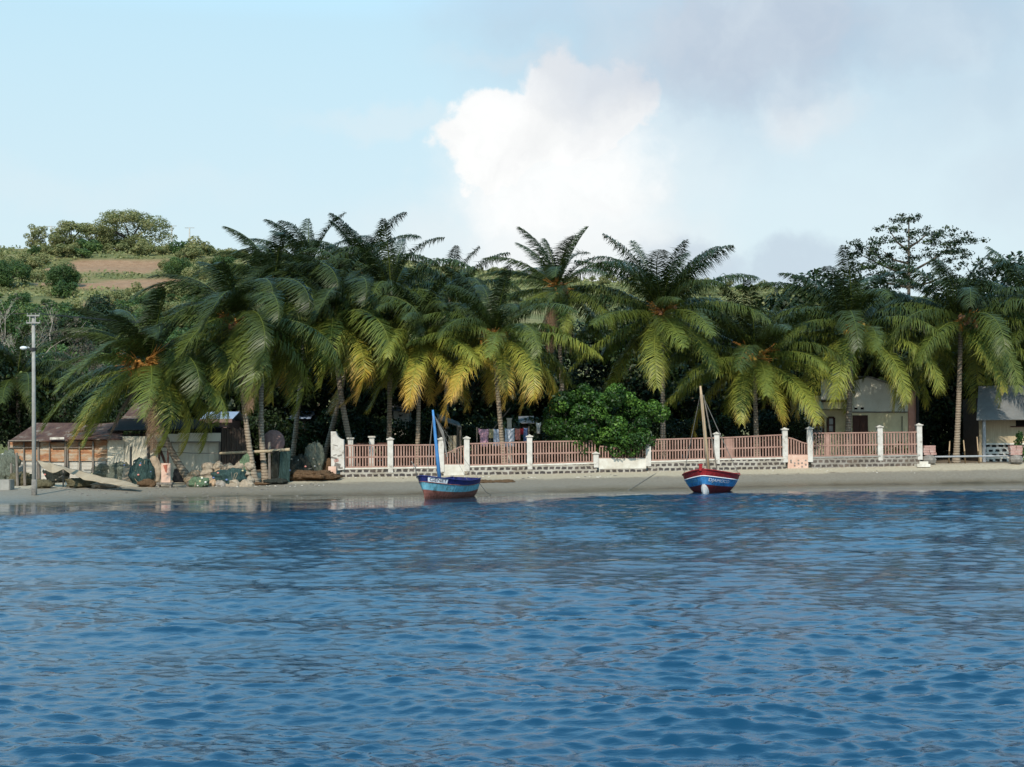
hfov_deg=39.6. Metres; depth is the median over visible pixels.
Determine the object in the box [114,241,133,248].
hill shrub
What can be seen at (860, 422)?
door
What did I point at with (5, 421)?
evergreen tree
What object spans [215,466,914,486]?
pebbles
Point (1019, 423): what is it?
window
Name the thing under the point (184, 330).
broadleaf tree
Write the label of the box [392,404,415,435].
garden hut
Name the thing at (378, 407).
evergreen tree
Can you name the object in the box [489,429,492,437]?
towel
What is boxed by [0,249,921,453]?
hill
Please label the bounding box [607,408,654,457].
evergreen shrub
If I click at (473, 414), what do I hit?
evergreen tree
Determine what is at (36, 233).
tree
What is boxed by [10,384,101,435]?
evergreen tree
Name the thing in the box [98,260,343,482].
coconut palm
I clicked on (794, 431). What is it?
evergreen shrub
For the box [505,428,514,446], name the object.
shirt
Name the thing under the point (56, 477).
fishing net
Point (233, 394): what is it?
evergreen tree
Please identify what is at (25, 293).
hill shrub
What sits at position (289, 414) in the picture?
evergreen tree
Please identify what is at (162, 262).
hill shrub
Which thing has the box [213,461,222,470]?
boulder
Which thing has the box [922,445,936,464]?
brick pillar
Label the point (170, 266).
hill tree
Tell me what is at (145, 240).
hill shrub
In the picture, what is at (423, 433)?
evergreen shrub
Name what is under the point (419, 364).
coconut palm
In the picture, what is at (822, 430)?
window
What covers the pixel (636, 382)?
evergreen tree
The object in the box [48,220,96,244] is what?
flat tree
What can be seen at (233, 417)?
blue roof house
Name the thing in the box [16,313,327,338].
power line
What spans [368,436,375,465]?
gate post
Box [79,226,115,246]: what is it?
flat tree
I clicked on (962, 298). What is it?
coconut palm
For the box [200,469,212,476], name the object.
boulder
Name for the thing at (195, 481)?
fishing net
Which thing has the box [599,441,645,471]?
garden gate
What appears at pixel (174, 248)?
hill shrub
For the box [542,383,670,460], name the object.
round bush
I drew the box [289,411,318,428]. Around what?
blue roof house
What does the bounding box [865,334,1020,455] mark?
evergreen tree
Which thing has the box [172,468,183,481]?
black bundle
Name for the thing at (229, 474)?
fishing net
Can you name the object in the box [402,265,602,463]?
coconut palm
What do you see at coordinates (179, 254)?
hill shrub
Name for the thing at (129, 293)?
hill shrub
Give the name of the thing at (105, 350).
broadleaf tree
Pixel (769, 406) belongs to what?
evergreen tree
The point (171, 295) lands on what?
hill shrub
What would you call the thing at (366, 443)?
rail
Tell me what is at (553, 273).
coconut palm
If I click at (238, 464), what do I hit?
boulder
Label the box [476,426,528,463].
washing line
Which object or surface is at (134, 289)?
hill shrub
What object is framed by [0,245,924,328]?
hill undergrowth
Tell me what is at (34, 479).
utility pole
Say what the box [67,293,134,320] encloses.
broadleaf tree
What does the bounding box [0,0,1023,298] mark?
sky
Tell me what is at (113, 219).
dome tree
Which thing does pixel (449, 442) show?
curtain
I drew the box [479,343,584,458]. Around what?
evergreen tree
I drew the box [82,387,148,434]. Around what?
evergreen tree
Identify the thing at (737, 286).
hill shrub
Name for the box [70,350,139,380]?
broadleaf tree
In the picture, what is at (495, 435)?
towel
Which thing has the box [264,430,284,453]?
dish
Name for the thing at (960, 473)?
beach
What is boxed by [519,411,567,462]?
evergreen shrub
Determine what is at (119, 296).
hill shrub
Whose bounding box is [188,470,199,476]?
boulder
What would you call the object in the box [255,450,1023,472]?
yard ground
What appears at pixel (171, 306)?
hill shrub
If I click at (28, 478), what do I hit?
brush pile
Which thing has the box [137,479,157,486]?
husk pile
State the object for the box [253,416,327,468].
evergreen shrub
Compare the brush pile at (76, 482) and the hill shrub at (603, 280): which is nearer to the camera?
the brush pile at (76, 482)
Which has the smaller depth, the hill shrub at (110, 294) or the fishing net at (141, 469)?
the fishing net at (141, 469)
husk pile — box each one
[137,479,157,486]
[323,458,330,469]
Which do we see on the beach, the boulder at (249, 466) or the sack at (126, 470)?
the sack at (126, 470)
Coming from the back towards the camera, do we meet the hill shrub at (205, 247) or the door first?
the hill shrub at (205, 247)
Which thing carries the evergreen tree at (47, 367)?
on the yard ground
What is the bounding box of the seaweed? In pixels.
[480,479,515,482]
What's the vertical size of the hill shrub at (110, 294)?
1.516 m
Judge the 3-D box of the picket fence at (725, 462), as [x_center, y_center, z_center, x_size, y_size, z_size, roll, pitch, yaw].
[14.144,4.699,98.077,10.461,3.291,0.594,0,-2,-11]
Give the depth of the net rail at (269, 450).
89.84 m
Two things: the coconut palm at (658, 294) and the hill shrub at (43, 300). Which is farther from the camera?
the hill shrub at (43, 300)
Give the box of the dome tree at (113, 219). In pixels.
[85,208,177,245]
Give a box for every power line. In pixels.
[0,313,192,327]
[1,313,186,326]
[4,313,223,329]
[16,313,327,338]
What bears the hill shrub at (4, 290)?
on the hill
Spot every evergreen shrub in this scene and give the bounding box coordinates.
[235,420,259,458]
[241,406,291,468]
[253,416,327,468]
[290,407,368,458]
[330,408,392,466]
[363,415,437,465]
[378,406,462,465]
[447,421,488,463]
[462,417,526,463]
[493,416,541,462]
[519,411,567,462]
[551,424,621,461]
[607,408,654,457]
[621,408,688,459]
[659,417,722,458]
[693,413,747,456]
[729,409,789,456]
[740,408,823,462]
[919,404,947,455]
[924,397,962,458]
[944,404,963,458]
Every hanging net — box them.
[271,451,279,478]
[279,450,290,482]
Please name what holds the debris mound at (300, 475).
on the beach
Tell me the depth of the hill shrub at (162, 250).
402.19 m
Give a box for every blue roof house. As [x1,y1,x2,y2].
[200,412,242,463]
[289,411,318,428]
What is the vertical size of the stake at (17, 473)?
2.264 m
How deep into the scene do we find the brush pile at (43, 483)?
85.44 m
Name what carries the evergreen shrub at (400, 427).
on the yard ground
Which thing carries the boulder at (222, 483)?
on the beach
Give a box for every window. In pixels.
[811,417,824,432]
[827,417,834,431]
[1010,420,1023,426]
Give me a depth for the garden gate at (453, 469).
94.39 m
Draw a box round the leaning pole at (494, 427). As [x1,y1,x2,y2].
[488,407,510,463]
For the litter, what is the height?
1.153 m
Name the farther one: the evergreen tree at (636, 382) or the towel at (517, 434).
the evergreen tree at (636, 382)
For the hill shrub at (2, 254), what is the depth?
387.14 m
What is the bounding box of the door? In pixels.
[852,415,867,454]
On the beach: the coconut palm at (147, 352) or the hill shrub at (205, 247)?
the coconut palm at (147, 352)
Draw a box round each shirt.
[478,429,488,446]
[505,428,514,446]
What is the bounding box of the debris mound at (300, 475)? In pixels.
[289,469,342,480]
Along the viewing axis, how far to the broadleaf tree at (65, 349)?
167.54 m
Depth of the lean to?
102.82 m
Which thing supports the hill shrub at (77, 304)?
on the hill
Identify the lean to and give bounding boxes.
[437,414,461,463]
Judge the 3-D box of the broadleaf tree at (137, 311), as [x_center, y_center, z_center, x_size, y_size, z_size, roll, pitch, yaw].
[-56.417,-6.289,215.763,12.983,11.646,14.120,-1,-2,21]
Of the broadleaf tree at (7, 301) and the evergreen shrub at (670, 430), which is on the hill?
the broadleaf tree at (7, 301)
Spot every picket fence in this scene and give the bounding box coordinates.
[328,431,443,476]
[463,434,599,474]
[646,427,788,471]
[805,423,922,467]
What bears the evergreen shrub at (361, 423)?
on the yard ground
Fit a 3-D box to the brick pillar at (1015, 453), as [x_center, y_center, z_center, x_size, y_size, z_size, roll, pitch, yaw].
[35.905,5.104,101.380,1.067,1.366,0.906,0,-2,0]
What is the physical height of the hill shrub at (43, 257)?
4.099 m
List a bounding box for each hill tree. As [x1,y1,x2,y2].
[0,259,32,287]
[44,261,82,286]
[163,257,193,275]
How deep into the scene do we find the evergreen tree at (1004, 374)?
114.90 m
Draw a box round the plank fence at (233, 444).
[222,427,245,464]
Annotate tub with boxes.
[0,479,14,489]
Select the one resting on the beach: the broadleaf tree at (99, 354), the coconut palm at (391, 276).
the coconut palm at (391, 276)
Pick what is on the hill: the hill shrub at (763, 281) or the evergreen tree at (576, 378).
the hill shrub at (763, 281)
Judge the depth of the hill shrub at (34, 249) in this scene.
398.78 m
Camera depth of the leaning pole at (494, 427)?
103.53 m
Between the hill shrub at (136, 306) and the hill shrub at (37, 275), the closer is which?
the hill shrub at (136, 306)
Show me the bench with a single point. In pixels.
(159, 484)
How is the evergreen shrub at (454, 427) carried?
on the yard ground
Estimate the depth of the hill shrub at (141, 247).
397.81 m
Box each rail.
[162,442,289,478]
[345,443,387,466]
[935,437,1010,462]
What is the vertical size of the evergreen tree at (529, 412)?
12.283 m
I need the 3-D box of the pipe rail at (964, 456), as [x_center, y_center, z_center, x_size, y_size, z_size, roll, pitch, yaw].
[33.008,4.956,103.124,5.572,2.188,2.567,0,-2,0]
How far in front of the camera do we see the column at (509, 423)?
103.79 m
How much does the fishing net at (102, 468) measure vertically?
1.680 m
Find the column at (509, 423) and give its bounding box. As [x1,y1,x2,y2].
[506,418,511,462]
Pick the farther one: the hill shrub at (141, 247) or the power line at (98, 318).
the hill shrub at (141, 247)
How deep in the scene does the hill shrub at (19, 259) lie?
365.51 m
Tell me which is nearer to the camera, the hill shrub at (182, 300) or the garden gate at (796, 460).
the garden gate at (796, 460)
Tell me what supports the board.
on the beach
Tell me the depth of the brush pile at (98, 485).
85.39 m
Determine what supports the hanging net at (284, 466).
hanging from the net rail at (269, 450)
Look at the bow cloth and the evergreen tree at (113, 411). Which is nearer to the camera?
the bow cloth
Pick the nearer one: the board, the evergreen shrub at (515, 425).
the board
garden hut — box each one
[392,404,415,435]
[518,416,533,462]
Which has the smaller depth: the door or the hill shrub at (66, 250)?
the door
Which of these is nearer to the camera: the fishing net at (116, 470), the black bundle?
the black bundle
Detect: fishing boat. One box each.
[411,410,480,498]
[682,386,739,492]
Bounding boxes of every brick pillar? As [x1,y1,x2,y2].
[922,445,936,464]
[1008,445,1022,463]
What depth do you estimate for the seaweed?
90.69 m
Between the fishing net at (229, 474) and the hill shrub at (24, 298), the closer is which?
the fishing net at (229, 474)
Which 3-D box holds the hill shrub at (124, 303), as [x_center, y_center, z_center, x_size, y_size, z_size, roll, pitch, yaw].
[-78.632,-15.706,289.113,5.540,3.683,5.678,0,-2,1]
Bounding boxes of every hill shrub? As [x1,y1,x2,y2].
[0,250,14,259]
[0,287,11,292]
[3,257,23,266]
[7,292,29,300]
[8,293,31,305]
[14,250,40,262]
[24,256,44,269]
[27,246,41,254]
[28,267,46,282]
[30,242,43,252]
[32,252,49,262]
[40,246,51,254]
[41,236,58,247]
[41,298,51,304]
[45,290,55,295]
[45,300,73,311]
[47,243,65,254]
[51,244,77,256]
[51,279,78,297]
[59,299,82,308]
[72,247,91,257]
[76,238,102,253]
[100,292,112,297]
[104,242,129,253]
[106,290,130,304]
[113,299,138,309]
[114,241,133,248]
[124,290,134,296]
[125,281,143,292]
[129,304,143,313]
[130,296,146,304]
[132,238,156,248]
[133,239,155,254]
[150,300,180,313]
[155,244,171,254]
[157,259,169,268]
[161,302,186,311]
[164,281,187,295]
[167,293,181,300]
[168,240,189,252]
[174,251,193,258]
[178,288,211,297]
[180,294,205,303]
[181,264,200,280]
[182,243,205,257]
[187,236,214,254]
[195,257,211,267]
[199,274,210,280]
[212,255,236,263]
[216,248,231,260]
[490,266,507,272]
[596,276,610,284]
[601,276,616,281]
[698,292,715,295]
[735,284,745,290]
[754,280,772,291]
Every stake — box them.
[10,463,12,472]
[15,453,18,485]
[23,460,25,485]
[62,469,63,486]
[129,447,131,465]
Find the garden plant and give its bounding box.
[1013,431,1023,460]
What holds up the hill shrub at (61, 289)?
on the hill
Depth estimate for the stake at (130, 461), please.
89.84 m
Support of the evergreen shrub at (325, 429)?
on the yard ground
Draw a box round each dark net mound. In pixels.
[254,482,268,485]
[263,478,287,484]
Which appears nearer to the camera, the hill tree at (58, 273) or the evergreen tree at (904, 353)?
the evergreen tree at (904, 353)
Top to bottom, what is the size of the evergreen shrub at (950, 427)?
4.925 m
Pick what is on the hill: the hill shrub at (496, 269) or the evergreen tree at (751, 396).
the hill shrub at (496, 269)
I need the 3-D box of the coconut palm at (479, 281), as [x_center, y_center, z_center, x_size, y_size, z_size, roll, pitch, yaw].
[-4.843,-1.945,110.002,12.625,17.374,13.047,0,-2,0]
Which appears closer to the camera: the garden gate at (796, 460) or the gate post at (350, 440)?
the gate post at (350, 440)
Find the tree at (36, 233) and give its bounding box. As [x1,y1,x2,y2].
[23,224,48,247]
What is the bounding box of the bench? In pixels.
[156,482,173,487]
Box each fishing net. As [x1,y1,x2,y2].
[42,465,69,482]
[84,462,108,476]
[106,461,128,479]
[128,457,154,483]
[188,476,209,487]
[210,467,246,483]
[239,453,250,475]
[290,454,313,470]
[304,441,324,470]
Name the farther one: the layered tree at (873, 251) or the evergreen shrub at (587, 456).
the layered tree at (873, 251)
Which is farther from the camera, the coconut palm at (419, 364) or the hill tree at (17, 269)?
the hill tree at (17, 269)
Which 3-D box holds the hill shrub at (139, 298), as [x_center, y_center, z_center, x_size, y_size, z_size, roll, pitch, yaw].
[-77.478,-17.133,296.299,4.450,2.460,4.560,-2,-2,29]
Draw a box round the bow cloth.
[701,484,708,493]
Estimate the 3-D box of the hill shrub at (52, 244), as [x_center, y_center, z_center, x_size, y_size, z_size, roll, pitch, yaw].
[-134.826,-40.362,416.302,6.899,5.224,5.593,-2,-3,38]
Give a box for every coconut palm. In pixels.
[0,324,88,434]
[36,286,259,479]
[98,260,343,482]
[179,226,351,481]
[208,213,383,455]
[213,242,429,465]
[283,212,441,458]
[303,218,475,455]
[334,276,503,464]
[402,245,521,463]
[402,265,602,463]
[477,226,641,461]
[560,233,773,458]
[643,279,849,456]
[738,245,953,454]
[860,250,1023,462]
[933,246,1023,387]
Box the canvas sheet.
[37,460,138,486]
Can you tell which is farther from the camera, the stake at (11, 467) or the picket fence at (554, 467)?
the picket fence at (554, 467)
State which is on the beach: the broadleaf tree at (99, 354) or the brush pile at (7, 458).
the brush pile at (7, 458)
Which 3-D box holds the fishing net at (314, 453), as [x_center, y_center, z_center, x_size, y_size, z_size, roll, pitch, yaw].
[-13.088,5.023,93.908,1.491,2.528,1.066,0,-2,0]
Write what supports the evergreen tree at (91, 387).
on the yard ground
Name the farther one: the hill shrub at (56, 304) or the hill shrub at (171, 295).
the hill shrub at (171, 295)
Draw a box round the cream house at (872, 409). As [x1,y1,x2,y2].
[790,373,918,454]
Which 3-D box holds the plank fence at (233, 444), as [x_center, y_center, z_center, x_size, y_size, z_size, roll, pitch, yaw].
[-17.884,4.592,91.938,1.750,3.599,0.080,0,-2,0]
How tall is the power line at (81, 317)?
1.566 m
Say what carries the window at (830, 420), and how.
in the cream house at (872, 409)
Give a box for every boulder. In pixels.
[183,475,191,483]
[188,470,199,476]
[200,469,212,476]
[201,462,213,470]
[209,479,215,485]
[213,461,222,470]
[215,480,225,486]
[222,463,233,469]
[226,479,239,486]
[234,461,243,468]
[239,479,254,486]
[244,462,253,470]
[247,475,254,482]
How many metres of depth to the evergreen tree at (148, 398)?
117.75 m
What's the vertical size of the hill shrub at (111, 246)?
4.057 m
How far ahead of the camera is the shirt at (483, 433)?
100.52 m
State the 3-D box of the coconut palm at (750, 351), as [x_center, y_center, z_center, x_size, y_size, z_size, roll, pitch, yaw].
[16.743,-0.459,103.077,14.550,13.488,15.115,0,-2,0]
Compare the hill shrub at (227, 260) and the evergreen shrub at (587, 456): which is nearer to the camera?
the evergreen shrub at (587, 456)
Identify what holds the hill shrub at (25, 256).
on the hill
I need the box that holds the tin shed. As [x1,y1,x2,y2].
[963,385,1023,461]
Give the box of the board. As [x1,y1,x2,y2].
[161,463,170,481]
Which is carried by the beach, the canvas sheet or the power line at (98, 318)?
the canvas sheet
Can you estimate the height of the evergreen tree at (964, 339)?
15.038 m
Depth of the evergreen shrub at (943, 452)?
114.92 m
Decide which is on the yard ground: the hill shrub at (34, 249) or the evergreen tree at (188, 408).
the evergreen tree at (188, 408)
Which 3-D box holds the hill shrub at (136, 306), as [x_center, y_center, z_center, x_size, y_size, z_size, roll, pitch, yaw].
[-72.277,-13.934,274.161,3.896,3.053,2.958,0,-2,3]
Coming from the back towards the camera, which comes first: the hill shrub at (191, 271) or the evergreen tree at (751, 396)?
the hill shrub at (191, 271)
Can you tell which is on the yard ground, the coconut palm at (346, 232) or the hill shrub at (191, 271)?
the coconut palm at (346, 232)
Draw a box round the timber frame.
[157,446,168,462]
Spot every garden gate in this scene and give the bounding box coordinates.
[444,445,464,475]
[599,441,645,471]
[787,437,807,468]
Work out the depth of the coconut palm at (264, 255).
95.31 m
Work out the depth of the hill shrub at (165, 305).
276.76 m
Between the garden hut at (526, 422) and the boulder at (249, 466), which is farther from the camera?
the garden hut at (526, 422)
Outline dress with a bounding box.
[536,422,540,433]
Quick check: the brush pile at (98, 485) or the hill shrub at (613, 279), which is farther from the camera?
the hill shrub at (613, 279)
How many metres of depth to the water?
24.77 m
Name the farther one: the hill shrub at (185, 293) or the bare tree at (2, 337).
the hill shrub at (185, 293)
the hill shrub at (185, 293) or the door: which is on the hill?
the hill shrub at (185, 293)
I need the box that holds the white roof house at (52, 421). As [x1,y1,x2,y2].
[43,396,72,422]
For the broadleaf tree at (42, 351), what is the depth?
185.01 m
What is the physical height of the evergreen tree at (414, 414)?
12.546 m
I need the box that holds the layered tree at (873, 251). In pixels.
[843,212,990,299]
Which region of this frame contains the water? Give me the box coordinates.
[0,482,1023,766]
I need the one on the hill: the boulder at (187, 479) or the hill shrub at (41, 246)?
the hill shrub at (41, 246)
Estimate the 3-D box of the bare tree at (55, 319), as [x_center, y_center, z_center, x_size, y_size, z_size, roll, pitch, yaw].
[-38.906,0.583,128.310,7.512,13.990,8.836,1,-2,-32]
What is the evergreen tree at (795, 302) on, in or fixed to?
on the yard ground
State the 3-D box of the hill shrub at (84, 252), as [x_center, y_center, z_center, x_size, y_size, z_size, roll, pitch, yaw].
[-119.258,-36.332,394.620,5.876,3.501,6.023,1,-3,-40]
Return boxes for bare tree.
[0,293,93,384]
[29,316,108,389]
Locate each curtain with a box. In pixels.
[448,436,451,452]
[453,436,456,452]
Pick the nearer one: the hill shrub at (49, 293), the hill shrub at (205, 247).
the hill shrub at (49, 293)
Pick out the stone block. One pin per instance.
(923, 464)
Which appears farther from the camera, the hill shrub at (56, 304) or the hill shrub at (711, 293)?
the hill shrub at (711, 293)
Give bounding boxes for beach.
[0,462,1023,502]
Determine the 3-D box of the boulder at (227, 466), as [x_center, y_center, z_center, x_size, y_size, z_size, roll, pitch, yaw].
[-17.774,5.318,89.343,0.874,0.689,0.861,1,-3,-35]
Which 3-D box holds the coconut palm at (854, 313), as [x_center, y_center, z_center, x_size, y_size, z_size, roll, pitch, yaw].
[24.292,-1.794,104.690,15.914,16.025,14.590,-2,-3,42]
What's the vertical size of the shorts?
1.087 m
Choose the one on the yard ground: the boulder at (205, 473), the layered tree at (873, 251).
the layered tree at (873, 251)
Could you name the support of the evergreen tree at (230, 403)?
on the yard ground
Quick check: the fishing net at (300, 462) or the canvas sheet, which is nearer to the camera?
the canvas sheet
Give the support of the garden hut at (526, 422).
on the yard ground
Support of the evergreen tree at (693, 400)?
on the yard ground
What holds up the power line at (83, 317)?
attached to the utility pole at (34, 479)
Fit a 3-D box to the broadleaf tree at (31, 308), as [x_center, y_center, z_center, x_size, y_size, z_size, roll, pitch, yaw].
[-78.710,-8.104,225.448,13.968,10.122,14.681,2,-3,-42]
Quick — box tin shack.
[8,403,229,479]
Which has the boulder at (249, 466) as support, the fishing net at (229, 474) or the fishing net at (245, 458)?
the fishing net at (245, 458)
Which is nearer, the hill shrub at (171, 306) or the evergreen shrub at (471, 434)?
the evergreen shrub at (471, 434)
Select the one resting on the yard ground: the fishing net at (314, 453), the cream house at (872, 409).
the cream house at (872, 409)
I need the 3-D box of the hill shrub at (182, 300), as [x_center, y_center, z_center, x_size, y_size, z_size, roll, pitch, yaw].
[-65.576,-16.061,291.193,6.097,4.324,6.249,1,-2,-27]
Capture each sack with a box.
[121,466,131,482]
[149,455,160,481]
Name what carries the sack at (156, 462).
on the beach
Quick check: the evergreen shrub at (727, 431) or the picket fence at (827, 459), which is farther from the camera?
the evergreen shrub at (727, 431)
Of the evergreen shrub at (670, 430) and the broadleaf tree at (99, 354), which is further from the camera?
the broadleaf tree at (99, 354)
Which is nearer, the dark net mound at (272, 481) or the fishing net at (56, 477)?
the dark net mound at (272, 481)
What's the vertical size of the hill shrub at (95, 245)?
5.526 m
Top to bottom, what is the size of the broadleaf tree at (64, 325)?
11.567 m
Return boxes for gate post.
[347,437,354,465]
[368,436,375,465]
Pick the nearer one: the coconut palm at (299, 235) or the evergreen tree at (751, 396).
the coconut palm at (299, 235)
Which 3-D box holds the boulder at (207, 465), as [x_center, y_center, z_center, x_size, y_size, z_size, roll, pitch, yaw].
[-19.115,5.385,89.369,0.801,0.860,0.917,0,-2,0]
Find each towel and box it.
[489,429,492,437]
[493,429,499,445]
[515,428,519,439]
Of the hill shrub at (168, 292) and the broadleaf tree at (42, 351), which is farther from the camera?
the hill shrub at (168, 292)
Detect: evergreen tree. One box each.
[0,353,83,445]
[0,359,61,448]
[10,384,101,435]
[61,371,137,433]
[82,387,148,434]
[114,357,188,433]
[143,330,286,425]
[162,368,234,430]
[188,312,332,446]
[270,329,346,432]
[271,313,449,454]
[311,356,467,427]
[383,318,522,463]
[438,344,569,448]
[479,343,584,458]
[517,326,633,420]
[543,298,699,416]
[604,306,726,458]
[623,295,805,456]
[706,320,789,454]
[712,306,882,416]
[748,267,901,376]
[797,295,972,408]
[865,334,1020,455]
[901,288,1023,402]
[952,251,1023,400]
[954,341,1023,403]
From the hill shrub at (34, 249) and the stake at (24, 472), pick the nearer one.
the stake at (24, 472)
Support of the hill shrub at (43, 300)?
on the hill
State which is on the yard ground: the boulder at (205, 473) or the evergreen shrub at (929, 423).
the evergreen shrub at (929, 423)
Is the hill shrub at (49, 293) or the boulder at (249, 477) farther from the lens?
the hill shrub at (49, 293)
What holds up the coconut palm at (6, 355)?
on the yard ground
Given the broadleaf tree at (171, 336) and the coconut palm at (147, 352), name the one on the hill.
the broadleaf tree at (171, 336)
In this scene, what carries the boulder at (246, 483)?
on the beach
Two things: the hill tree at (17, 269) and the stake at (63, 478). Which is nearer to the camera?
the stake at (63, 478)
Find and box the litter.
[18,467,897,496]
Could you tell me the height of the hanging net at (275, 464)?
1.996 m
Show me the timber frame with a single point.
(162, 456)
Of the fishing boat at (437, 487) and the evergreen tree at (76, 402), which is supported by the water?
the fishing boat at (437, 487)
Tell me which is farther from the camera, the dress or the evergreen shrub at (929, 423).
the evergreen shrub at (929, 423)
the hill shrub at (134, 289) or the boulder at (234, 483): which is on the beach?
the boulder at (234, 483)
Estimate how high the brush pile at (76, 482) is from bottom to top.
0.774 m
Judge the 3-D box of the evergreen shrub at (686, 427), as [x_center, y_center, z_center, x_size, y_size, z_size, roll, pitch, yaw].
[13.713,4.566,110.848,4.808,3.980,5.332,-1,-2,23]
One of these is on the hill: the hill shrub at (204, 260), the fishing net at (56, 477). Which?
the hill shrub at (204, 260)
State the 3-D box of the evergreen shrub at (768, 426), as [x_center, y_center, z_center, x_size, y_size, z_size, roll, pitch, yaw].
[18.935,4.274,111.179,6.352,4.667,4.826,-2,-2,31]
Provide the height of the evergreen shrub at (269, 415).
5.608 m
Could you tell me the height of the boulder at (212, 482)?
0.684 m
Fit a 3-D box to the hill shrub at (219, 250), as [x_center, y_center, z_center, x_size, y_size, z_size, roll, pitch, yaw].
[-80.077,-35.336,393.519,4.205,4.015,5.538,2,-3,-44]
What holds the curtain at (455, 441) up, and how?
hanging from the lean to
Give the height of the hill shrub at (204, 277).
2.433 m
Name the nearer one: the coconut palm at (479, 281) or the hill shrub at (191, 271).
the coconut palm at (479, 281)
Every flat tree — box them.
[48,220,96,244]
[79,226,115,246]
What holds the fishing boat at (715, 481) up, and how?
on the water
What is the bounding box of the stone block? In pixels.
[914,461,929,466]
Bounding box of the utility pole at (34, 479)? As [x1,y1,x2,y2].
[20,313,39,494]
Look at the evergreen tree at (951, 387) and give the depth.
116.99 m
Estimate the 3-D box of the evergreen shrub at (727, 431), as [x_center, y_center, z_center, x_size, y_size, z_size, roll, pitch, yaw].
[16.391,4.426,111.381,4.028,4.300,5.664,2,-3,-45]
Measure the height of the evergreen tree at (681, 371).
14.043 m
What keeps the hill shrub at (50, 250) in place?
on the hill
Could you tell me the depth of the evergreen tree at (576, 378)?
126.24 m
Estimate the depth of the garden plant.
103.67 m
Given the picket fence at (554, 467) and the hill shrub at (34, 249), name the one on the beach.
the picket fence at (554, 467)
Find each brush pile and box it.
[0,449,21,478]
[8,471,31,485]
[37,479,54,488]
[65,478,95,487]
[90,482,119,488]
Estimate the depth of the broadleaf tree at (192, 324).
196.34 m
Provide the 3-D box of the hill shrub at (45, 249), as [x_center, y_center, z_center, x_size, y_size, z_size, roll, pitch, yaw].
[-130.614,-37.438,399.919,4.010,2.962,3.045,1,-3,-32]
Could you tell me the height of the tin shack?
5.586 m
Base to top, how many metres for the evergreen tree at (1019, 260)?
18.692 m
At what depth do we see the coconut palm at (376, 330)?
96.06 m
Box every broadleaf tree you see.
[0,299,19,334]
[0,302,50,336]
[0,331,64,368]
[12,305,91,347]
[35,344,116,401]
[38,305,127,353]
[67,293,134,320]
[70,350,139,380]
[76,316,155,357]
[112,326,182,364]
[127,305,176,329]
[161,327,195,358]
[183,318,214,329]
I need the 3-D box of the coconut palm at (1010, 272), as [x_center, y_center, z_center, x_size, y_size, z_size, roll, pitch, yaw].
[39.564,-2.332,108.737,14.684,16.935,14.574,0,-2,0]
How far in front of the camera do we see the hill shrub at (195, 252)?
394.01 m
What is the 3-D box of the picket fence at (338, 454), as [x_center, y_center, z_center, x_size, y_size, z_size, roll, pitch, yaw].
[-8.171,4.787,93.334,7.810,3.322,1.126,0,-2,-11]
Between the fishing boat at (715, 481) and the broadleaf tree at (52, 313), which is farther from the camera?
the broadleaf tree at (52, 313)
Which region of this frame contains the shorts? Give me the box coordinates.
[523,428,526,440]
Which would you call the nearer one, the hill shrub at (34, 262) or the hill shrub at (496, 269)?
the hill shrub at (34, 262)
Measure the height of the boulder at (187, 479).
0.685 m

